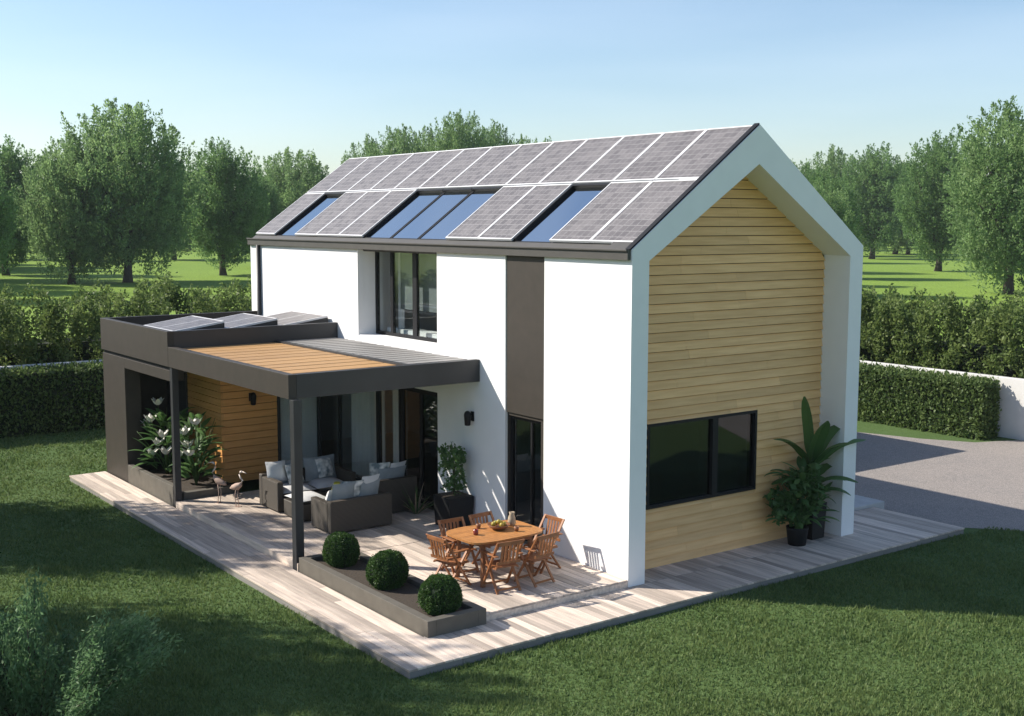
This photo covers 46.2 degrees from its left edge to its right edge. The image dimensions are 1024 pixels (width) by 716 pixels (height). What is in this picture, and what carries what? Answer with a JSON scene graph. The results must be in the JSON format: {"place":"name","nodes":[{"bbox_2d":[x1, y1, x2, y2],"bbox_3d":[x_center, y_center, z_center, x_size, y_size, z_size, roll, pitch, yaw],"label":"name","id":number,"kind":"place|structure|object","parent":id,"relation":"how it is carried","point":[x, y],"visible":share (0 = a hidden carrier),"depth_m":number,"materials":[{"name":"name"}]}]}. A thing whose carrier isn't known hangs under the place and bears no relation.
{"place":"outdoors","nodes":[
{"label":"outdoors","id":0,"kind":"place"},
{"bbox_2d":[176,490,627,621],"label":"terrace","id":1,"kind":"structure","parent":0,"point":[253,522],"depth_m":21.02,"materials":[{"name":"beige wood"}]},
{"bbox_2d":[209,461,226,503],"bbox_3d":[-6.003,2.529,24.415,0.495,0.849,0.150,4,7,28],"label":"heron ornament","id":2,"kind":"object","parent":1,"relation":"on","point":[219,480],"visible":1,"depth_m":24.37,"materials":[{"name":"beige"}]},
{"bbox_2d":[230,471,246,506],"bbox_3d":[-5.488,2.617,24.083,0.494,0.753,0.150,4,8,33],"label":"heron ornament","id":3,"kind":"object","parent":1,"relation":"on","point":[236,486],"visible":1,"depth_m":24.05,"materials":[{"name":"beige"}]},
{"bbox_2d":[284,491,325,520],"bbox_3d":[-3.979,2.842,23.279,0.640,0.435,0.720,-5,8,-36],"label":"coffee table","id":4,"kind":"object","parent":1,"relation":"on","point":[307,495],"visible":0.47,"depth_m":23.12,"materials":[{"name":"white"}]},
{"bbox_2d":[259,454,355,511],"bbox_3d":[-4.145,2.489,24.365,1.750,0.887,0.860,-5,8,-36],"label":"wicker sofa","id":5,"kind":"object","parent":1,"relation":"on","point":[322,475],"visible":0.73,"depth_m":24.16,"materials":[{"name":"grey wicker"}]},
{"bbox_2d":[168,338,479,570],"bbox_3d":[-3.745,1.554,23.389,3.873,3.310,5.658,-5,8,-36],"label":"pergola","id":6,"kind":"object","parent":1,"relation":"on","point":[295,371],"visible":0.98,"depth_m":21.63,"materials":[{"name":"metal"}]},
{"bbox_2d":[311,474,391,533],"bbox_3d":[-3.018,2.668,22.558,1.300,0.947,0.800,-5,8,-36],"label":"wicker sofa","id":7,"kind":"object","parent":1,"relation":"on","point":[364,502],"visible":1,"depth_m":22.26,"materials":[{"name":"grey wicker"}]},
{"bbox_2d":[358,461,416,512],"bbox_3d":[-2.485,2.511,23.849,0.920,0.967,0.820,-5,8,-36],"label":"wicker armchair","id":8,"kind":"object","parent":1,"relation":"on","point":[395,482],"visible":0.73,"depth_m":23.59,"materials":[{"name":"grey wicker"}]},
{"bbox_2d":[403,483,433,513],"bbox_3d":[-1.866,2.712,23.663,0.855,0.675,1.186,-2,7,-19],"label":"spiky plant","id":9,"kind":"object","parent":1,"relation":"on","point":[416,508],"visible":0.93,"depth_m":23.54,"materials":[{"name":"green plant"}]},
{"bbox_2d":[426,533,470,585],"bbox_3d":[-1.000,3.180,18.920,0.534,0.840,0.506,-6,9,-42],"label":"dining chair","id":10,"kind":"object","parent":1,"relation":"on","point":[452,560],"visible":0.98,"depth_m":18.81,"materials":[{"name":"brown wood"}]},
{"bbox_2d":[433,441,473,529],"bbox_3d":[-1.064,2.362,22.587,0.611,1.617,0.636,-5,8,-36],"label":"potted tree","id":11,"kind":"object","parent":1,"relation":"on","point":[455,502],"visible":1,"depth_m":22.49,"materials":[{"name":"green plant"}]},
{"bbox_2d":[437,516,479,574],"bbox_3d":[-0.878,3.092,19.689,0.506,0.840,0.534,-4,8,-34],"label":"dining chair","id":12,"kind":"object","parent":1,"relation":"on","point":[443,532],"visible":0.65,"depth_m":19.74,"materials":[{"name":"brown wood"}]},
{"bbox_2d":[468,511,498,567],"bbox_3d":[-0.378,3.048,20.080,0.506,0.840,0.534,-5,9,-40],"label":"dining chair","id":13,"kind":"object","parent":1,"relation":"on","point":[477,515],"visible":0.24,"depth_m":20.20,"materials":[{"name":"brown wood"}]},
{"bbox_2d":[446,520,541,587],"bbox_3d":[-0.283,3.165,19.392,1.440,0.757,1.036,-5,8,-36],"label":"dining table","id":14,"kind":"object","parent":1,"relation":"on","point":[486,536],"visible":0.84,"depth_m":19.19,"materials":[{"name":"brown wood"}]},
{"bbox_2d":[487,519,509,529],"bbox_3d":[-0.216,2.695,19.451,0.376,0.160,0.380,-5,8,-36],"label":"fruit bowl","id":15,"kind":"object","parent":14,"relation":"on","point":[498,524],"visible":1,"depth_m":19.41,"materials":[{"name":"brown wood"}]},
{"bbox_2d":[508,511,515,525],"bbox_3d":[-0.004,2.635,19.664,0.140,0.230,0.140,-5,8,-36],"label":"jug","id":16,"kind":"object","parent":14,"relation":"on","point":[511,519],"visible":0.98,"depth_m":19.61,"materials":[{"name":"beige ceramic"}]},
{"bbox_2d":[481,539,524,594],"bbox_3d":[-0.146,3.204,18.728,0.506,0.840,0.534,-4,8,-30],"label":"dining chair","id":17,"kind":"object","parent":1,"relation":"on","point":[501,562],"visible":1,"depth_m":18.59,"materials":[{"name":"brown wood"}]},
{"bbox_2d":[514,531,558,587],"bbox_3d":[0.388,3.163,19.094,0.506,0.840,0.534,-6,9,-43],"label":"dining chair","id":18,"kind":"object","parent":1,"relation":"on","point":[531,558],"visible":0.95,"depth_m":18.97,"materials":[{"name":"brown wood"}]},
{"bbox_2d":[523,514,564,573],"bbox_3d":[0.516,3.073,19.879,0.534,0.840,0.506,-5,9,-40],"label":"dining chair","id":19,"kind":"object","parent":1,"relation":"on","point":[557,520],"visible":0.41,"depth_m":19.94,"materials":[{"name":"brown wood"}]},
{"bbox_2d":[0,421,1023,715],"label":"lawn","id":20,"kind":"structure","parent":0,"point":[862,427],"depth_m":17.32,"materials":[{"name":"green plant"}]},
{"bbox_2d":[0,358,104,437],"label":"clipped hedge","id":21,"kind":"object","parent":20,"relation":"on","point":[36,399],"visible":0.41,"depth_m":33.61,"materials":[{"name":"green plant"}]},
{"bbox_2d":[0,567,185,715],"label":"shrub","id":22,"kind":"object","parent":20,"relation":"on","point":[97,679],"visible":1,"depth_m":13.84,"materials":[{"name":"green plant"}]},
{"bbox_2d":[100,311,337,507],"bbox_3d":[-6.643,0.932,27.271,3.875,3.850,4.400,-5,8,-36],"label":"annex","id":23,"kind":"object","parent":20,"relation":"on","point":[139,373],"visible":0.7,"depth_m":26.56,"materials":[{"name":"metal"}]},
{"bbox_2d":[129,397,194,473],"bbox_3d":[-7.713,1.759,26.669,1.581,1.671,1.550,-5,8,-36],"label":"flowering plant","id":24,"kind":"object","parent":23,"relation":"on","point":[160,434],"visible":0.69,"depth_m":26.52,"materials":[{"name":"green plant"}]},
{"bbox_2d":[165,412,228,485],"bbox_3d":[-6.728,1.905,25.464,1.287,1.655,1.327,-5,8,-36],"label":"flowering plant","id":25,"kind":"object","parent":23,"relation":"on","point":[196,450],"visible":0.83,"depth_m":25.49,"materials":[{"name":"green plant"}]},
{"bbox_2d":[249,392,255,404],"bbox_3d":[-5.694,0.893,26.349,0.140,0.280,0.188,-5,8,-36],"label":"wall lamp","id":26,"kind":"object","parent":23,"relation":"attached to","point":[252,397],"visible":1,"depth_m":26.28,"materials":[{"name":"black metal"}]},
{"bbox_2d":[276,397,321,460],"bbox_3d":[-4.828,1.291,27.196,1.080,2.680,0.060,-5,8,-36],"label":"window","id":27,"kind":"structure","parent":23,"relation":"in","point":[278,398],"depth_m":27.43,"materials":[{"name":"metal"}]},
{"bbox_2d":[69,471,964,678],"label":"walkway","id":28,"kind":"structure","parent":20,"relation":"on","point":[408,653],"depth_m":19.59,"materials":[{"name":"grey wood"}]},
{"bbox_2d":[299,552,485,637],"bbox_3d":[-1.971,3.621,18.805,1.010,0.255,4.020,-5,8,-36],"label":"planter box","id":29,"kind":"object","parent":28,"relation":"on","point":[400,606],"visible":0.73,"depth_m":18.14,"materials":[{"name":"grey concrete"}]},
{"bbox_2d":[321,530,360,567],"bbox_3d":[-2.828,3.197,19.926,0.641,0.657,0.675,0,7,-1],"label":"boxwood ball","id":30,"kind":"object","parent":29,"relation":"in","point":[341,549],"visible":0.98,"depth_m":19.72,"materials":[{"name":"green plant"}]},
{"bbox_2d":[365,549,409,590],"bbox_3d":[-1.936,3.316,18.720,0.708,0.708,0.712,-5,8,-36],"label":"boxwood ball","id":31,"kind":"object","parent":29,"relation":"in","point":[387,569],"visible":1,"depth_m":18.52,"materials":[{"name":"green plant"}]},
{"bbox_2d":[416,572,463,615],"bbox_3d":[-1.043,3.477,17.527,0.694,0.689,0.660,-5,8,-36],"label":"boxwood ball","id":32,"kind":"object","parent":29,"relation":"in","point":[439,594],"visible":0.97,"depth_m":17.32,"materials":[{"name":"green plant"}]},
{"bbox_2d":[762,456,844,546],"bbox_3d":[5.245,2.606,21.803,1.576,1.573,1.406,-2,7,-17],"label":"potted shrub","id":33,"kind":"object","parent":28,"relation":"on","point":[802,482],"visible":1,"depth_m":21.65,"materials":[{"name":"green plant"}]},
{"bbox_2d":[771,396,865,539],"bbox_3d":[5.684,2.018,22.011,1.248,2.694,1.994,6,9,43],"label":"banana plant","id":34,"kind":"object","parent":28,"relation":"on","point":[816,445],"visible":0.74,"depth_m":22.03,"materials":[{"name":"green plant"}]},
{"bbox_2d":[246,123,862,586],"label":"house","id":35,"kind":"structure","parent":20,"relation":"on","point":[656,335],"depth_m":21.49,"materials":[{"name":"white paint"}]},
{"bbox_2d":[338,389,400,480],"bbox_3d":[-3.501,1.522,26.607,0.070,2.360,4.060,-5,8,-36],"label":"sliding door","id":36,"kind":"structure","parent":35,"relation":"in","point":[378,393],"depth_m":25.71,"materials":[{"name":"black metal"}]},
{"bbox_2d":[375,252,436,342],"bbox_3d":[-2.014,-1.324,24.766,0.070,1.870,3.080,-5,8,-36],"label":"window","id":37,"kind":"structure","parent":35,"relation":"in","point":[415,256],"depth_m":25.35,"materials":[{"name":"black metal"}]},
{"bbox_2d":[400,388,437,507],"bbox_3d":[-1.819,1.785,24.341,0.070,2.360,1.570,-5,8,-36],"label":"glazed door","id":38,"kind":"structure","parent":35,"relation":"in","point":[418,407],"depth_m":24.34,"materials":[{"name":"black metal"}]},
{"bbox_2d":[464,411,473,425],"bbox_3d":[-0.811,1.126,22.467,0.188,0.280,0.140,-5,8,-36],"label":"wall lamp","id":39,"kind":"object","parent":35,"relation":"attached to","point":[468,417],"visible":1,"depth_m":22.41,"materials":[{"name":"black metal"}]},
{"bbox_2d":[511,415,540,540],"bbox_3d":[0.287,2.178,21.478,0.070,2.240,0.960,-5,8,-36],"label":"terrace door","id":40,"kind":"structure","parent":35,"relation":"in","point":[525,433],"depth_m":21.48,"materials":[{"name":"black glass"}]},
{"bbox_2d":[646,410,757,509],"bbox_3d":[3.301,1.735,20.867,2.660,1.450,0.112,-5,8,-36],"label":"window","id":41,"kind":"structure","parent":35,"relation":"in","point":[694,459],"depth_m":20.85,"materials":[{"name":"black glass"}]},
{"bbox_2d":[857,359,1001,439],"bbox_3d":[10.463,0.944,36.608,1.270,1.827,9.370,-5,8,-36],"label":"clipped hedge","id":42,"kind":"object","parent":20,"relation":"on","point":[952,403],"visible":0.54,"depth_m":34.12,"materials":[{"name":"green plant"}]},
{"bbox_2d":[860,360,1023,439],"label":"garden wall","id":43,"kind":"structure","parent":20,"relation":"on","point":[1011,415],"depth_m":33.16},
{"bbox_2d":[0,238,1023,347],"bbox_3d":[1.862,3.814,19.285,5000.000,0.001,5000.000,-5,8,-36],"label":"meadow","id":44,"kind":"structure","parent":0,"point":[902,272],"depth_m":124.45,"materials":[{"name":"green plant"}]},
{"bbox_2d":[0,159,13,245],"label":"broadleaf tree","id":45,"kind":"object","parent":44,"relation":"on","point":[4,196],"visible":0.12,"depth_m":119.68,"materials":[{"name":"green plant"}]},
{"bbox_2d":[0,168,21,274],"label":"broadleaf tree","id":46,"kind":"object","parent":44,"relation":"on","point":[6,203],"visible":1,"depth_m":87.36,"materials":[{"name":"green plant"}]},
{"bbox_2d":[0,134,43,275],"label":"broadleaf tree","id":47,"kind":"object","parent":44,"relation":"on","point":[8,156],"visible":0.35,"depth_m":126.95,"materials":[{"name":"green plant"}]},
{"bbox_2d":[26,165,54,260],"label":"broadleaf tree","id":48,"kind":"object","parent":44,"relation":"on","point":[41,246],"visible":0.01,"depth_m":173.16,"materials":[{"name":"green plant"}]},
{"bbox_2d":[0,359,101,373],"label":"garden wall","id":49,"kind":"structure","parent":44,"relation":"on","point":[23,366],"depth_m":34.36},
{"bbox_2d":[9,129,128,283],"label":"broadleaf tree","id":50,"kind":"object","parent":44,"relation":"on","point":[65,210],"visible":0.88,"depth_m":109.31,"materials":[{"name":"green plant"}]},
{"bbox_2d":[39,96,209,282],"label":"broadleaf tree","id":51,"kind":"object","parent":44,"relation":"on","point":[137,176],"visible":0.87,"depth_m":111.36,"materials":[{"name":"green plant"}]},
{"bbox_2d":[0,271,251,365],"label":"loose hedge","id":52,"kind":"object","parent":44,"relation":"on","point":[54,344],"visible":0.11,"depth_m":36.38,"materials":[{"name":"green plant"}]},
{"bbox_2d":[146,169,203,259],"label":"broadleaf tree","id":53,"kind":"object","parent":44,"relation":"on","point":[174,252],"visible":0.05,"depth_m":178.54,"materials":[{"name":"green plant"}]},
{"bbox_2d":[179,136,270,275],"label":"broadleaf tree","id":54,"kind":"object","parent":44,"relation":"on","point":[223,223],"visible":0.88,"depth_m":127.33,"materials":[{"name":"green plant"}]},
{"bbox_2d":[232,168,284,261],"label":"broadleaf tree","id":55,"kind":"object","parent":44,"relation":"on","point":[274,208],"visible":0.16,"depth_m":147.81,"materials":[{"name":"green plant"}]},
{"bbox_2d":[252,146,329,212],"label":"broadleaf tree","id":56,"kind":"object","parent":44,"relation":"on","point":[301,179],"visible":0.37,"depth_m":160.73,"materials":[{"name":"green plant"}]},
{"bbox_2d":[340,133,384,164],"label":"broadleaf tree","id":57,"kind":"object","parent":44,"relation":"on","point":[367,140],"visible":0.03,"depth_m":161.91,"materials":[{"name":"green plant"}]},
{"bbox_2d":[354,124,429,157],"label":"broadleaf tree","id":58,"kind":"object","parent":44,"relation":"on","point":[398,144],"visible":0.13,"depth_m":154.33,"materials":[{"name":"green plant"}]},
{"bbox_2d":[414,123,446,151],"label":"broadleaf tree","id":59,"kind":"object","parent":44,"relation":"on","point":[425,135],"visible":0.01,"depth_m":161.56,"materials":[{"name":"green plant"}]},
{"bbox_2d":[420,108,503,152],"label":"broadleaf tree","id":60,"kind":"object","parent":44,"relation":"on","point":[454,139],"visible":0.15,"depth_m":150.61,"materials":[{"name":"green plant"}]},
{"bbox_2d":[471,118,519,146],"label":"broadleaf tree","id":61,"kind":"object","parent":44,"relation":"on","point":[501,138],"visible":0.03,"depth_m":162.08,"materials":[{"name":"green plant"}]},
{"bbox_2d":[509,134,543,144],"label":"broadleaf tree","id":62,"kind":"object","parent":44,"relation":"on","point":[523,141],"visible":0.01,"depth_m":167.28,"materials":[{"name":"green plant"}]},
{"bbox_2d":[794,160,818,183],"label":"broadleaf tree","id":63,"kind":"object","parent":44,"relation":"on","point":[806,171],"visible":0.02,"depth_m":169.32,"materials":[{"name":"green plant"}]},
{"bbox_2d":[802,144,859,214],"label":"broadleaf tree","id":64,"kind":"object","parent":44,"relation":"on","point":[832,156],"visible":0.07,"depth_m":200.70,"materials":[{"name":"green plant"}]},
{"bbox_2d":[806,166,863,239],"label":"broadleaf tree","id":65,"kind":"object","parent":44,"relation":"on","point":[825,181],"visible":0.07,"depth_m":123.02,"materials":[{"name":"green plant"}]},
{"bbox_2d":[810,181,862,239],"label":"broadleaf tree","id":66,"kind":"object","parent":44,"relation":"on","point":[837,207],"visible":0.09,"depth_m":94.12,"materials":[{"name":"green plant"}]},
{"bbox_2d":[840,141,910,258],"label":"broadleaf tree","id":67,"kind":"object","parent":44,"relation":"on","point":[872,179],"visible":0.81,"depth_m":185.90,"materials":[{"name":"green plant"}]},
{"bbox_2d":[859,161,916,253],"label":"broadleaf tree","id":68,"kind":"object","parent":44,"relation":"on","point":[894,246],"visible":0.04,"depth_m":212.95,"materials":[{"name":"green plant"}]},
{"bbox_2d":[886,162,935,254],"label":"broadleaf tree","id":69,"kind":"object","parent":44,"relation":"on","point":[908,247],"visible":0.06,"depth_m":212.84,"materials":[{"name":"green plant"}]},
{"bbox_2d":[891,127,982,270],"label":"broadleaf tree","id":70,"kind":"object","parent":44,"relation":"on","point":[926,215],"visible":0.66,"depth_m":141.35,"materials":[{"name":"green plant"}]},
{"bbox_2d":[859,283,1023,378],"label":"loose hedge","id":71,"kind":"object","parent":44,"relation":"on","point":[908,336],"visible":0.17,"depth_m":36.01,"materials":[{"name":"green plant"}]},
{"bbox_2d":[940,95,1023,294],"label":"broadleaf tree","id":72,"kind":"object","parent":44,"relation":"on","point":[997,210],"visible":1,"depth_m":96.41,"materials":[{"name":"green plant"}]},
{"bbox_2d":[0,0,1023,189],"label":"sky","id":73,"kind":"structure","parent":0,"point":[264,77],"materials":[{"name":"blue"}]},
{"bbox_2d":[854,495,884,510],"bbox_3d":[6.094,3.068,25.167,2.450,0.230,2.280,-5,8,-36],"label":"entrance step","id":74,"kind":"object","parent":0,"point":[861,502],"visible":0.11,"depth_m":24.85,"materials":[{"name":"concrete"}]},
{"bbox_2d":[855,432,1023,530],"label":"driveway","id":75,"kind":"structure","parent":0,"point":[969,484],"depth_m":27.98,"materials":[{"name":"grey concrete"}]}
]}

